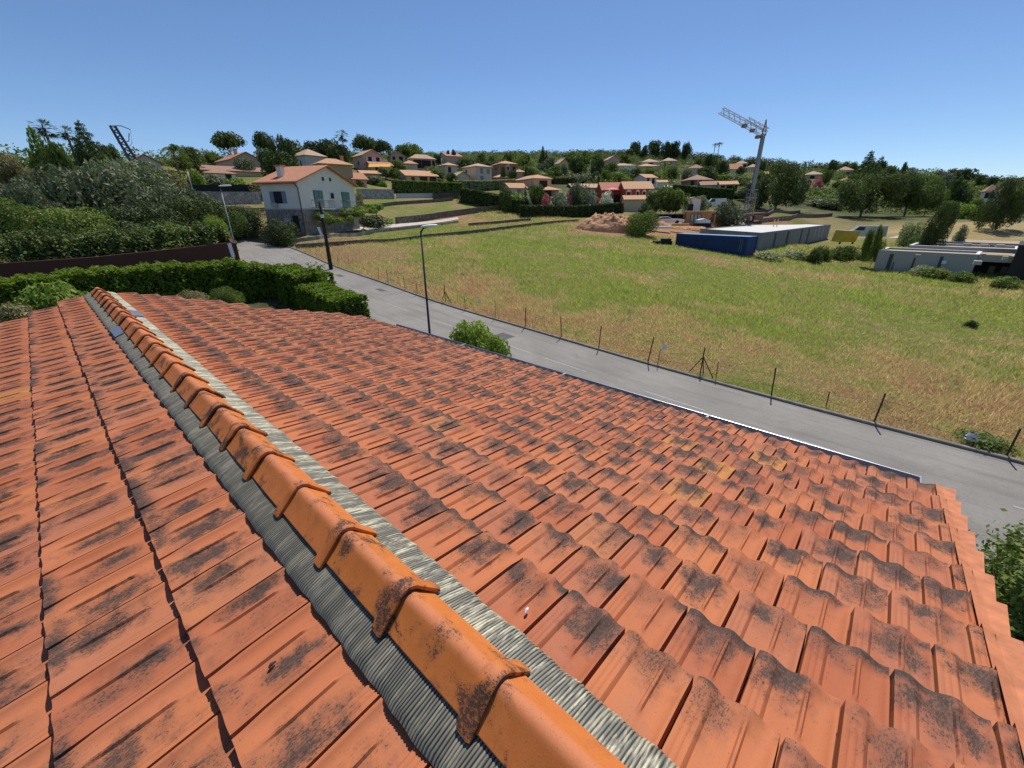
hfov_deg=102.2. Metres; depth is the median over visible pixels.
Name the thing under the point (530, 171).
broadleaf tree
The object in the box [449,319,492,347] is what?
shrub
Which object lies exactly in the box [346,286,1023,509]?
road marking
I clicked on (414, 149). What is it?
broadleaf tree
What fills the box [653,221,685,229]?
soil heap
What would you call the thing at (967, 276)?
bush
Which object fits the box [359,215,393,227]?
bush
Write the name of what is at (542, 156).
conifer tree
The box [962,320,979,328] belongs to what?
weed clump
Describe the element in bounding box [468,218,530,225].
retaining wall
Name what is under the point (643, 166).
house
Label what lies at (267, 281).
hedge
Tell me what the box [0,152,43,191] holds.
broadleaf tree
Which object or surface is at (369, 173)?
house
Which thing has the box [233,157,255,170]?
bush
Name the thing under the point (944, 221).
broadleaf tree
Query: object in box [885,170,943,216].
broadleaf tree
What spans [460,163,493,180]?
house
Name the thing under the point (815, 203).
bush
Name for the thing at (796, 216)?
retaining wall
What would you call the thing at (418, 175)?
house
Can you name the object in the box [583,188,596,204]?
oleander
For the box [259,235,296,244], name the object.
lane
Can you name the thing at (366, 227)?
forecourt
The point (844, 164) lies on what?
broadleaf tree
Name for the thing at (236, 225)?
bush
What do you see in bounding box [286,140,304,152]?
broadleaf tree
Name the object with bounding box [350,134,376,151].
umbrella pine
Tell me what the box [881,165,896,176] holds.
broadleaf tree
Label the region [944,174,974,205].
pine
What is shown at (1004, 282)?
bush
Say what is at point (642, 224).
bush
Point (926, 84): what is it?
sky
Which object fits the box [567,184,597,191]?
house
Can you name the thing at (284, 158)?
broadleaf tree
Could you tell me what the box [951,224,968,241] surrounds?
bush
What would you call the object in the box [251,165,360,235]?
house
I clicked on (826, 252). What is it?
bush
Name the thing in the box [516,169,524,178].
house
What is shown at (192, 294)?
shrub
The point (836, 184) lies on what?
broadleaf tree
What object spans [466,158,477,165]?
broadleaf tree
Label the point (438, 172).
broadleaf tree
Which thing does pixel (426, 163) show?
window
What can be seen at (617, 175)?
bush
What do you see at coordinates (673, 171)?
broadleaf tree
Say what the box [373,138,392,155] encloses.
umbrella pine
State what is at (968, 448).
kerb
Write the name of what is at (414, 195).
garden wall
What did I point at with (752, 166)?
house
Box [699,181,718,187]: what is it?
house
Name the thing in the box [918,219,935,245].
bush
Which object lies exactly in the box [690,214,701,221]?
window
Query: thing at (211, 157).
broadleaf tree
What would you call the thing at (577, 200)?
bush
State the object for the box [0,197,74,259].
broadleaf tree
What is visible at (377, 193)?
retaining wall
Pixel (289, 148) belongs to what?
cypress tree
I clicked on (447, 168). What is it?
house
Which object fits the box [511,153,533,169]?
broadleaf tree
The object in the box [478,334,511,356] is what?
shrub
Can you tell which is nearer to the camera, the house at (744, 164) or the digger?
the digger
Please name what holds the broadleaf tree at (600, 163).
on the ground at (840, 219)
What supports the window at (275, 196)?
in the house at (294, 194)
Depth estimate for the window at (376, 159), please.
129.62 m
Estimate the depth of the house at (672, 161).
261.82 m
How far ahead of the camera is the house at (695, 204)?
96.07 m
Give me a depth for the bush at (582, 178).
147.58 m
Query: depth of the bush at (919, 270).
51.43 m
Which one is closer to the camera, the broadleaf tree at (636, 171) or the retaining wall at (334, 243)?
the retaining wall at (334, 243)
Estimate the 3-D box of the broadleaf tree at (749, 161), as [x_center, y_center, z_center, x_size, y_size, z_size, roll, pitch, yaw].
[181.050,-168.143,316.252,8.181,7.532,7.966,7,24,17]
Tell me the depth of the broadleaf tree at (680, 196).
96.79 m
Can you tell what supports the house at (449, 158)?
on the ground at (840, 219)
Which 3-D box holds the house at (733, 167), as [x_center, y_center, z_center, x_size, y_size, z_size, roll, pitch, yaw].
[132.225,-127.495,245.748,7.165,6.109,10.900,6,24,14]
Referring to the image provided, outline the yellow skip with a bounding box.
[831,230,859,243]
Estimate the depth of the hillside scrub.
169.12 m
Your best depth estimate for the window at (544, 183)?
118.90 m
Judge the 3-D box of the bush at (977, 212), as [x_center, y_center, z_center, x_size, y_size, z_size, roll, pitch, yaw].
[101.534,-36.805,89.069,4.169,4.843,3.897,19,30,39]
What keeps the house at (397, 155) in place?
on the ground at (840, 219)
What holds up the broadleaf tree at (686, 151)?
on the ground at (840, 219)
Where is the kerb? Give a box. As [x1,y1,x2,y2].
[286,246,1023,464]
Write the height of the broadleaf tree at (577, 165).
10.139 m
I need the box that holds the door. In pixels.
[292,216,300,232]
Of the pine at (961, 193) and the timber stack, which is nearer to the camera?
the timber stack
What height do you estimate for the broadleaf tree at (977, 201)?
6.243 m
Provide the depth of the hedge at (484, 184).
114.17 m
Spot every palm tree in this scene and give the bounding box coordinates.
[28,118,60,145]
[53,125,76,163]
[157,143,192,171]
[334,130,348,159]
[658,161,671,175]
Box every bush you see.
[9,224,90,261]
[84,225,145,256]
[134,221,207,251]
[137,159,152,172]
[148,168,186,183]
[160,171,190,194]
[180,168,207,189]
[201,174,227,184]
[203,213,229,244]
[219,205,265,216]
[221,210,247,240]
[224,177,249,184]
[225,212,266,237]
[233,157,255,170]
[247,184,262,199]
[257,217,299,246]
[355,192,364,219]
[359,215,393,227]
[366,175,385,184]
[376,181,387,186]
[391,159,406,168]
[423,165,436,170]
[482,160,493,165]
[499,186,512,212]
[512,191,522,203]
[560,165,568,175]
[564,173,592,183]
[573,192,585,205]
[610,171,630,181]
[622,210,660,236]
[638,201,653,216]
[681,168,693,179]
[714,200,745,226]
[728,175,750,185]
[753,250,785,261]
[780,248,810,260]
[803,198,837,206]
[806,248,823,263]
[814,245,833,261]
[826,200,844,209]
[831,245,857,260]
[851,249,872,260]
[895,220,925,245]
[906,265,933,276]
[907,235,921,247]
[910,171,937,187]
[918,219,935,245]
[919,267,954,279]
[940,200,957,209]
[945,271,979,282]
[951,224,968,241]
[957,203,979,218]
[968,201,994,220]
[987,276,1023,289]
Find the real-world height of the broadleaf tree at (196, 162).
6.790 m
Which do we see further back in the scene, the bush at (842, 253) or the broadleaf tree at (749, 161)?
the broadleaf tree at (749, 161)
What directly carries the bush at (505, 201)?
on the ground at (840, 219)
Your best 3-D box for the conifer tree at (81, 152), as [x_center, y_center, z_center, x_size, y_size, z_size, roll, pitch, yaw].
[-66.793,-36.049,65.283,4.776,9.978,5.101,19,30,39]
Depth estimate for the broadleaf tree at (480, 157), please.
197.44 m
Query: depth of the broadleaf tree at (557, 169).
159.10 m
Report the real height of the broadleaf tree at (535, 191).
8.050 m
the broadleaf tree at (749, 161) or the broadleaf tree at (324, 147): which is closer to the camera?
the broadleaf tree at (324, 147)
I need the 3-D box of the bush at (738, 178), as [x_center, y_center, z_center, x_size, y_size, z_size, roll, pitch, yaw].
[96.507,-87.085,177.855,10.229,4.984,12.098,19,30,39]
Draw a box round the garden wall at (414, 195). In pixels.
[396,193,432,197]
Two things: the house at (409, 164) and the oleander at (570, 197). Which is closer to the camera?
the oleander at (570, 197)
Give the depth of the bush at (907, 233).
69.13 m
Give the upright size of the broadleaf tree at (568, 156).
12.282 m
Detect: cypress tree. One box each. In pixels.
[267,141,275,152]
[275,134,283,152]
[282,137,297,161]
[434,153,438,164]
[500,165,505,176]
[899,161,907,175]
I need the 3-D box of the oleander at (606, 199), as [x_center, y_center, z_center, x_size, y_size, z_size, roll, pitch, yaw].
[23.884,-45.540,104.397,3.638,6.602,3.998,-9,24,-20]
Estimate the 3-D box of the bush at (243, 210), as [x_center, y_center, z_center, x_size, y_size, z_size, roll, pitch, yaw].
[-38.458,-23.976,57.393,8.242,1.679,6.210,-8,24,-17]
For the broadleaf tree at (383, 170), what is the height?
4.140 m
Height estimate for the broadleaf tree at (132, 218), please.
5.912 m
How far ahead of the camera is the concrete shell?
77.22 m
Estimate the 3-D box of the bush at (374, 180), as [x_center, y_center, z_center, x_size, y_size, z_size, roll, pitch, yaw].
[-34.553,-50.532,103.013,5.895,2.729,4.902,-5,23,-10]
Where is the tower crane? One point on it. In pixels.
(752, 216)
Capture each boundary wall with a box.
[0,242,236,278]
[227,235,239,259]
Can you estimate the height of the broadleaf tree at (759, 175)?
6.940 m
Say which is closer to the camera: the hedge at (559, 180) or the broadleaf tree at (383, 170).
the broadleaf tree at (383, 170)
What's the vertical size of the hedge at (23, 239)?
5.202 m
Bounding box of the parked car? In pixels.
[653,216,681,222]
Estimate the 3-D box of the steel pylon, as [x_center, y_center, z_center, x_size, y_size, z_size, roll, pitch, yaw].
[-54.939,-32.492,60.167,3.426,8.773,1.635,-13,26,-27]
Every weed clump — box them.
[952,427,1020,456]
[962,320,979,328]
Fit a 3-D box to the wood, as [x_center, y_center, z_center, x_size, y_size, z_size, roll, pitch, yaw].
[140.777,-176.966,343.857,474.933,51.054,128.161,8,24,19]
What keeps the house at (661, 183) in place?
on the ground at (840, 219)
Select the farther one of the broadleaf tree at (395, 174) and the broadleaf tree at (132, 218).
the broadleaf tree at (395, 174)
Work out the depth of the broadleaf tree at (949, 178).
187.12 m
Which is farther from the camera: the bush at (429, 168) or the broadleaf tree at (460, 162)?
the broadleaf tree at (460, 162)
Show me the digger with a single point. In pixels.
(702, 222)
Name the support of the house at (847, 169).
on the ground at (840, 219)
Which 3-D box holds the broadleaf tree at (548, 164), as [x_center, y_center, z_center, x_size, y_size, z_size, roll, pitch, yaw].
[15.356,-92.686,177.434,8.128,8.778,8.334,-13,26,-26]
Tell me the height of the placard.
0.370 m
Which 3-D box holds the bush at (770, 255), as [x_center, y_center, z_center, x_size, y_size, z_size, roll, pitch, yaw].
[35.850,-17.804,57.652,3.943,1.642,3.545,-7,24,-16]
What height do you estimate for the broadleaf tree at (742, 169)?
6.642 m
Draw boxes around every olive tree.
[0,176,65,231]
[1,161,121,223]
[68,155,185,206]
[120,180,218,224]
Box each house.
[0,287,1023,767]
[124,154,163,167]
[197,165,265,176]
[200,168,237,179]
[213,148,260,167]
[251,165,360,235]
[292,146,326,165]
[309,156,353,180]
[350,172,368,186]
[351,149,383,169]
[357,170,381,177]
[366,161,393,171]
[386,151,405,162]
[398,168,438,181]
[402,160,417,169]
[406,154,436,170]
[437,163,457,173]
[440,152,462,163]
[452,171,470,180]
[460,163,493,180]
[491,159,516,177]
[492,175,509,179]
[502,183,527,193]
[515,175,552,187]
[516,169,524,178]
[543,187,561,196]
[555,158,568,170]
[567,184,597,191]
[595,182,620,202]
[604,155,619,164]
[617,163,636,170]
[619,178,654,204]
[620,195,647,211]
[632,174,657,188]
[635,164,659,170]
[637,159,660,165]
[656,180,668,188]
[660,158,677,167]
[680,175,713,185]
[682,197,703,217]
[686,165,703,174]
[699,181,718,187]
[717,181,738,190]
[728,163,742,172]
[736,161,747,167]
[745,164,754,171]
[802,171,821,178]
[833,166,853,177]
[873,236,1023,280]
[979,185,999,201]
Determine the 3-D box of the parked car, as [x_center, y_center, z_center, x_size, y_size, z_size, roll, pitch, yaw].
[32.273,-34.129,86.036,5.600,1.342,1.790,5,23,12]
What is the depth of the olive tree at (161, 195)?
44.83 m
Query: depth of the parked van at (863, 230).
69.51 m
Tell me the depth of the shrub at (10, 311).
9.46 m
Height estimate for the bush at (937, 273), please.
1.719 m
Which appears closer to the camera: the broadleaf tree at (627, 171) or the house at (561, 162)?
the broadleaf tree at (627, 171)
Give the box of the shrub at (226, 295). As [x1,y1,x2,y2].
[209,286,245,303]
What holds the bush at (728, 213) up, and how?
on the ground at (840, 219)
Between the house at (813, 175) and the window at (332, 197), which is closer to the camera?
the window at (332, 197)
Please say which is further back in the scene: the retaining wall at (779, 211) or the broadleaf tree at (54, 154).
the retaining wall at (779, 211)
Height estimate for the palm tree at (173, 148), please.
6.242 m
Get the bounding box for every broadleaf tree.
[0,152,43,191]
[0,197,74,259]
[22,206,117,254]
[36,137,74,172]
[89,202,189,238]
[95,143,122,159]
[153,196,225,227]
[166,154,193,170]
[179,145,206,169]
[200,151,222,163]
[256,146,276,176]
[271,149,299,170]
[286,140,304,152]
[301,140,319,152]
[314,138,338,158]
[330,143,352,161]
[378,166,393,178]
[386,167,400,179]
[388,143,412,160]
[406,142,424,155]
[430,168,447,178]
[441,172,457,181]
[455,158,468,168]
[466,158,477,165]
[475,153,486,163]
[487,154,499,164]
[500,151,520,162]
[505,170,516,178]
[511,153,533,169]
[523,183,544,204]
[524,167,538,175]
[536,157,556,172]
[545,165,562,176]
[565,150,583,168]
[565,181,589,204]
[569,156,586,176]
[580,149,593,168]
[588,171,602,183]
[589,158,605,174]
[590,153,603,167]
[601,169,612,181]
[603,161,618,172]
[619,154,633,163]
[619,168,630,175]
[622,149,635,158]
[629,168,644,178]
[630,140,640,156]
[638,144,647,158]
[644,140,661,158]
[644,168,662,178]
[646,184,677,212]
[646,191,663,212]
[659,140,671,158]
[661,187,691,212]
[663,165,681,179]
[666,141,680,158]
[681,142,692,162]
[693,157,703,164]
[697,165,718,180]
[697,195,711,210]
[702,153,717,167]
[715,160,729,174]
[735,166,747,175]
[735,181,758,200]
[745,159,754,165]
[750,171,765,181]
[759,161,768,171]
[821,169,833,185]
[825,160,841,172]
[831,180,845,194]
[841,161,849,167]
[849,162,857,173]
[861,227,875,265]
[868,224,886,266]
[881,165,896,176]
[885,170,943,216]
[922,178,950,215]
[923,200,960,245]
[940,173,958,185]
[970,197,987,209]
[973,174,988,187]
[987,176,998,185]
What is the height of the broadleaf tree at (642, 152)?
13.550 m
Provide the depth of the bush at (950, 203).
108.09 m
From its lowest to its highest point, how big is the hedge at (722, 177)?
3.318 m
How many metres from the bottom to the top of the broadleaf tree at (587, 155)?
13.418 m
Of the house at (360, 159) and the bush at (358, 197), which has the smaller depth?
the bush at (358, 197)
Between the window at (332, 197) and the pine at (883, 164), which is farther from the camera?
the pine at (883, 164)
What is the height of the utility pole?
6.305 m
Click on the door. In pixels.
(295, 218)
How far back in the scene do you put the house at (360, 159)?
128.53 m
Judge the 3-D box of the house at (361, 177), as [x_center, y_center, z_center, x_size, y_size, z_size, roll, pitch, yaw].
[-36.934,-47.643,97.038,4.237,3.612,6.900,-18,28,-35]
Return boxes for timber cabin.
[683,211,715,224]
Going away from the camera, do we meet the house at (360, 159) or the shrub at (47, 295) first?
the shrub at (47, 295)
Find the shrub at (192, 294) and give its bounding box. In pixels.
[179,290,211,300]
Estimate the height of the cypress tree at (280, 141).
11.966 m
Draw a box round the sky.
[0,0,1023,178]
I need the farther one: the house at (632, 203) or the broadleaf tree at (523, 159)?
the broadleaf tree at (523, 159)
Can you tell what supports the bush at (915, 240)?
on the ground at (840, 219)
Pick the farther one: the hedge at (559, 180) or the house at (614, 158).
the house at (614, 158)
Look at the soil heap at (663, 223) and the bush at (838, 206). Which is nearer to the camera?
the soil heap at (663, 223)
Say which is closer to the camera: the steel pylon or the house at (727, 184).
the steel pylon
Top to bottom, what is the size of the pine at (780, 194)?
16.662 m
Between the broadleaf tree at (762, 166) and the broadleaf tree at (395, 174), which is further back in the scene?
the broadleaf tree at (762, 166)
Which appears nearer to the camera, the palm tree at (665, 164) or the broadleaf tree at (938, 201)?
the broadleaf tree at (938, 201)
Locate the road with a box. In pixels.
[234,237,1023,571]
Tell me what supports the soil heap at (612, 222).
on the ground at (840, 219)
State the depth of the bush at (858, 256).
61.50 m
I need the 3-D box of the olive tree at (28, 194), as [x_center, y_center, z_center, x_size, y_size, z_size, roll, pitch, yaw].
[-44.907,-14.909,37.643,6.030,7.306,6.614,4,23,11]
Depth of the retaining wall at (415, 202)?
91.25 m
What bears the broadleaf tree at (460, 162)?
on the ground at (840, 219)
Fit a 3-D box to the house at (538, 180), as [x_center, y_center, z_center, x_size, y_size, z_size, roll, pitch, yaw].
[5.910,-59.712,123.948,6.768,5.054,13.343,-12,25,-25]
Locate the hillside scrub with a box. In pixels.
[0,143,1023,214]
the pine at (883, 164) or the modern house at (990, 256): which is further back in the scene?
the pine at (883, 164)
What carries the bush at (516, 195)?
on the ground at (840, 219)
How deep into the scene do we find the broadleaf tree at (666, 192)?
97.13 m
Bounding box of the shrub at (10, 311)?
[0,302,34,322]
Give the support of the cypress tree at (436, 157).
on the ground at (840, 219)
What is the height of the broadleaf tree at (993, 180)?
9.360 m
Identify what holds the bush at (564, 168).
on the ground at (840, 219)
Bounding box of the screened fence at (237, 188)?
[192,184,254,191]
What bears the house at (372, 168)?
on the ground at (840, 219)
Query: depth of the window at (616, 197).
119.63 m
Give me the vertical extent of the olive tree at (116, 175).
9.247 m
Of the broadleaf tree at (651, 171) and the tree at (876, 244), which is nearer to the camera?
the tree at (876, 244)
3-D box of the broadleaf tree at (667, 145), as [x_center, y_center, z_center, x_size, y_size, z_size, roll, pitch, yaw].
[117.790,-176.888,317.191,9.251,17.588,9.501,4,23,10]
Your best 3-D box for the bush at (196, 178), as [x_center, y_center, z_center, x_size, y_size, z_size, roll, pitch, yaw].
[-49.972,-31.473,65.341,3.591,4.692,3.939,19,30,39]
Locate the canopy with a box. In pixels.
[655,213,684,218]
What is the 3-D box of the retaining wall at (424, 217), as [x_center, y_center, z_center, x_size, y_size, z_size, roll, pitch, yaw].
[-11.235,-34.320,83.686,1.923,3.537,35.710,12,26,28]
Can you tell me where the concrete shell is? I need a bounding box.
[700,224,830,250]
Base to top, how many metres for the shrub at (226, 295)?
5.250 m
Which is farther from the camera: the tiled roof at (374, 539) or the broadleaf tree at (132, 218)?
the broadleaf tree at (132, 218)
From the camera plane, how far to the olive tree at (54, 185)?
41.36 m
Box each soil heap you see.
[576,212,646,233]
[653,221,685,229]
[683,226,705,231]
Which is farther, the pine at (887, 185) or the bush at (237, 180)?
the pine at (887, 185)
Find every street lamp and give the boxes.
[219,185,234,241]
[420,224,437,333]
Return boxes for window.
[269,191,286,202]
[313,190,325,211]
[329,192,334,199]
[341,192,350,209]
[366,157,373,161]
[374,157,381,161]
[413,160,421,167]
[422,160,430,167]
[539,180,546,187]
[543,190,551,195]
[614,195,619,201]
[687,204,693,210]
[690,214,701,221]
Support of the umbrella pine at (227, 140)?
on the ground at (840, 219)
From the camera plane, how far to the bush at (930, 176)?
172.54 m
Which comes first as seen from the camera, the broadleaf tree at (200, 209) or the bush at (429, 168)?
the broadleaf tree at (200, 209)
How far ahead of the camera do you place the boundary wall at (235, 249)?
38.43 m
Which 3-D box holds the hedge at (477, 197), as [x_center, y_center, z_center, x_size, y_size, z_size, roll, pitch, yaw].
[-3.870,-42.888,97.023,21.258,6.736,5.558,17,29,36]
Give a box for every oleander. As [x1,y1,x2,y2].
[542,193,550,204]
[550,190,568,205]
[565,192,573,204]
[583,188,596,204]
[599,189,613,203]
[812,177,823,190]
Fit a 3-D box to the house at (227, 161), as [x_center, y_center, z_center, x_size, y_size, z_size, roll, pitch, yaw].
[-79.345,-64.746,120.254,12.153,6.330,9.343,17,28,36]
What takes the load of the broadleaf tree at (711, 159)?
on the ground at (840, 219)
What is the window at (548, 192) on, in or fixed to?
in the house at (549, 191)
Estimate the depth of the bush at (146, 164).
72.75 m
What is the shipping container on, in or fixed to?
on the ground at (840, 219)
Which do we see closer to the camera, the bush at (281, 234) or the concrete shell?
the bush at (281, 234)
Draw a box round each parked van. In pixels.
[707,198,726,206]
[852,226,887,236]
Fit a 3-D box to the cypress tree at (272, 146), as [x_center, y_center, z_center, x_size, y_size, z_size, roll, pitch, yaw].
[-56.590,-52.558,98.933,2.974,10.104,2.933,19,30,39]
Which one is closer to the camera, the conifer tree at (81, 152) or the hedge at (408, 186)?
the conifer tree at (81, 152)
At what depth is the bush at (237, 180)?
70.28 m
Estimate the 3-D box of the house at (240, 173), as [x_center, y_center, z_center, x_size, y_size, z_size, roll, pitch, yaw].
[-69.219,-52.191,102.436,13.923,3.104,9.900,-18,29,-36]
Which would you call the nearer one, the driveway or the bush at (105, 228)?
the bush at (105, 228)
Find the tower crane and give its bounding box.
[718,107,769,220]
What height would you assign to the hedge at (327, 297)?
2.760 m
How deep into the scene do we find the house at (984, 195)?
145.02 m
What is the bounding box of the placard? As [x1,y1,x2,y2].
[965,433,977,442]
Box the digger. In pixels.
[693,210,718,225]
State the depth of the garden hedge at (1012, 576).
8.26 m
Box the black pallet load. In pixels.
[653,238,671,244]
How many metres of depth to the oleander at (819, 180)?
156.41 m
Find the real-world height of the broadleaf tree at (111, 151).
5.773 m
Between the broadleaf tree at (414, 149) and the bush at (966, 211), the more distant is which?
the broadleaf tree at (414, 149)
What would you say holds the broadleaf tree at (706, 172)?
on the ground at (840, 219)
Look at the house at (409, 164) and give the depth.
144.29 m
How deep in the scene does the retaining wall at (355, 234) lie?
58.48 m
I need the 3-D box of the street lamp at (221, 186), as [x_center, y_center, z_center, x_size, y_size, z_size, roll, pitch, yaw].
[-25.472,-14.535,38.025,1.101,6.841,0.340,-6,23,-13]
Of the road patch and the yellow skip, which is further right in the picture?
the yellow skip
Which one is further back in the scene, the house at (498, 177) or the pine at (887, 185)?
the house at (498, 177)
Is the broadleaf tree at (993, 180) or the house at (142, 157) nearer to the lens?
the house at (142, 157)
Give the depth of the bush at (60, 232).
31.54 m
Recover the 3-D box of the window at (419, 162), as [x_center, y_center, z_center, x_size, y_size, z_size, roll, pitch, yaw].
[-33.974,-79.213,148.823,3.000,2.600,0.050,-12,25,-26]
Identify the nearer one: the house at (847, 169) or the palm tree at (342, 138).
the palm tree at (342, 138)
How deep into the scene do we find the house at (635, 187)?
113.62 m
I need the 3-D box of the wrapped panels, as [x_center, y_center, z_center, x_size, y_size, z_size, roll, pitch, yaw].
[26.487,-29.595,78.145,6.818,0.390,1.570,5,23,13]
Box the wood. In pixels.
[428,148,1023,187]
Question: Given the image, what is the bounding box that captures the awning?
[368,164,389,166]
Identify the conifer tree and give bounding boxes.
[25,125,49,174]
[71,120,108,169]
[539,146,545,166]
[857,150,876,176]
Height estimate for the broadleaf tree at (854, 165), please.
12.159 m
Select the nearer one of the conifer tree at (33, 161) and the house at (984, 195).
the conifer tree at (33, 161)
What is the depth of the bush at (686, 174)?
182.52 m
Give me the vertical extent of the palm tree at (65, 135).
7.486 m
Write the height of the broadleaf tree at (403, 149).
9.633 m
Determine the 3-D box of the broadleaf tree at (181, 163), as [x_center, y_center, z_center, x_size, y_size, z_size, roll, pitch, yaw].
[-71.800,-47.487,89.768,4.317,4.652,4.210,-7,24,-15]
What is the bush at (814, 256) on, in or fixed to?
on the ground at (840, 219)
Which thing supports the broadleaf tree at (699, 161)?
on the ground at (840, 219)
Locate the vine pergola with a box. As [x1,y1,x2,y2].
[314,203,383,232]
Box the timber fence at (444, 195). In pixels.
[432,193,459,198]
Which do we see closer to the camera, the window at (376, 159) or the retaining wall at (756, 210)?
the retaining wall at (756, 210)
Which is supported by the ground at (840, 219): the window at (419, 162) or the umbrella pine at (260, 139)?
the umbrella pine at (260, 139)
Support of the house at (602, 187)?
on the ground at (840, 219)
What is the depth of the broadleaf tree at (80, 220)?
34.16 m
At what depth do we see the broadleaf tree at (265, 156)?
91.23 m
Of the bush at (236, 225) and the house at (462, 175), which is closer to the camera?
the bush at (236, 225)
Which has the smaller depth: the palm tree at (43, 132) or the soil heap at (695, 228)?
the palm tree at (43, 132)
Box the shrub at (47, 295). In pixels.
[14,279,91,310]
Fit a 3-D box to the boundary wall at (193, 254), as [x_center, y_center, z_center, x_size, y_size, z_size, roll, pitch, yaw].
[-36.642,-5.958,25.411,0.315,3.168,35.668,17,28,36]
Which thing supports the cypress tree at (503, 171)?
on the ground at (840, 219)
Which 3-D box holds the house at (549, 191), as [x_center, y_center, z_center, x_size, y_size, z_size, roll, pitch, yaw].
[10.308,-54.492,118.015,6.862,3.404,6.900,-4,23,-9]
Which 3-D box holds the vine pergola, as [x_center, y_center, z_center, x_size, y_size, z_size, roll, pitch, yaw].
[-22.299,-22.789,57.398,3.492,4.442,13.489,6,24,14]
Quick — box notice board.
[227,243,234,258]
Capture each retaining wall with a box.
[195,191,261,204]
[291,221,458,241]
[295,219,578,248]
[356,189,394,198]
[364,197,452,206]
[395,206,501,223]
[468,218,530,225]
[718,208,779,212]
[739,209,800,215]
[759,213,832,221]
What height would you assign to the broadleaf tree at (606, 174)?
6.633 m
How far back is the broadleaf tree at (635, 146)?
320.34 m
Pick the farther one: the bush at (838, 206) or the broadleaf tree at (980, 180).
the broadleaf tree at (980, 180)
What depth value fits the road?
16.72 m
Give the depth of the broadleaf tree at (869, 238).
57.09 m
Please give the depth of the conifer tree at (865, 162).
230.99 m
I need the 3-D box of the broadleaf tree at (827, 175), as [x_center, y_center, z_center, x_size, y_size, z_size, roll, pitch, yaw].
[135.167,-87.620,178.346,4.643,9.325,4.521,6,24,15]
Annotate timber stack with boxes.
[671,223,689,225]
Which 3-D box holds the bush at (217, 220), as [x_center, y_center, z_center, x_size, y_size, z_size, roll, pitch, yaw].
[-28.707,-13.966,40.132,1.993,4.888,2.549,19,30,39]
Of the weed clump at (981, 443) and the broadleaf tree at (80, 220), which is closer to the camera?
the weed clump at (981, 443)
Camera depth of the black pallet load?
66.44 m
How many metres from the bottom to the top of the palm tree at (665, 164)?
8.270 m
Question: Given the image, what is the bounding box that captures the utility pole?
[315,202,332,269]
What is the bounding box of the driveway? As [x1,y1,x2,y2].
[373,217,457,228]
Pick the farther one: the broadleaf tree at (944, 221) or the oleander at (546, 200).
the oleander at (546, 200)
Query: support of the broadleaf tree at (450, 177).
on the ground at (840, 219)
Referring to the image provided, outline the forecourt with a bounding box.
[348,225,373,230]
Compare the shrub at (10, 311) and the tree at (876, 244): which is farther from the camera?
the tree at (876, 244)
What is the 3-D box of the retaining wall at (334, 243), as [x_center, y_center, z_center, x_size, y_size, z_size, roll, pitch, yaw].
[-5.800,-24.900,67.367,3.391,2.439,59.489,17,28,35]
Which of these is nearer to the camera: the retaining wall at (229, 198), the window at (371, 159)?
the retaining wall at (229, 198)
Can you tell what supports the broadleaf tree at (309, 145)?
on the ground at (840, 219)
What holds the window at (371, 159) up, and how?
in the house at (360, 159)
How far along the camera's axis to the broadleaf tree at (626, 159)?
273.27 m
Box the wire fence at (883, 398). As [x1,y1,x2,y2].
[337,255,1021,455]
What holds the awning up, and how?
attached to the house at (372, 168)
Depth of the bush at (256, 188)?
67.43 m
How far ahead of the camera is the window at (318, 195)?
53.06 m
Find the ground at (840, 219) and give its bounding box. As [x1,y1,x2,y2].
[0,157,1023,640]
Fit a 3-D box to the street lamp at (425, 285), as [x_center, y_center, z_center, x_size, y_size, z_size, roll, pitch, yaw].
[-3.788,-4.248,20.106,0.901,6.583,0.339,-2,23,-3]
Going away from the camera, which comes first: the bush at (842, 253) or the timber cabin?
the bush at (842, 253)
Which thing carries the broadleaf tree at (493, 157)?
on the ground at (840, 219)
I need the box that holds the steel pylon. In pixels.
[109,125,146,174]
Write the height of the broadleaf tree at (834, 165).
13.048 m
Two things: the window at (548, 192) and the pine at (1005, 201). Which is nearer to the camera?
the pine at (1005, 201)
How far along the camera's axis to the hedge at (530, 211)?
96.43 m
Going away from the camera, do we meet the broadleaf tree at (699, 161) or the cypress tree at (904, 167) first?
the cypress tree at (904, 167)
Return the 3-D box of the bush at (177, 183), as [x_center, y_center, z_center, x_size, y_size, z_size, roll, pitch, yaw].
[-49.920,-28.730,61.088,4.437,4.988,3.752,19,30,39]
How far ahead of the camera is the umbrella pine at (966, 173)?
190.23 m
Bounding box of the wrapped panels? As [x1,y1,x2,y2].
[648,226,671,228]
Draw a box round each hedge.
[0,216,238,262]
[0,257,336,310]
[294,282,370,317]
[391,179,463,193]
[453,178,515,189]
[456,185,529,214]
[519,202,623,217]
[551,177,585,183]
[673,184,735,200]
[714,175,745,180]
[968,508,1023,641]
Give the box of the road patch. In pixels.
[496,333,514,339]
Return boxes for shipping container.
[675,233,758,256]
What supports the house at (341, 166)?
on the ground at (840, 219)
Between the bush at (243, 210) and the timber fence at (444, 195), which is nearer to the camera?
the bush at (243, 210)
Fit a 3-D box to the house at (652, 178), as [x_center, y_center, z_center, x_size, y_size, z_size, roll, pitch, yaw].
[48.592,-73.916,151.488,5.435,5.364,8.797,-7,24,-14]
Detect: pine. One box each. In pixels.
[210,131,247,154]
[252,131,274,150]
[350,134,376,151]
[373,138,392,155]
[750,159,811,208]
[835,162,910,216]
[870,157,887,174]
[942,167,978,179]
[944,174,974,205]
[973,176,1023,229]
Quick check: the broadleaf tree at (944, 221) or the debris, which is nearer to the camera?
the debris

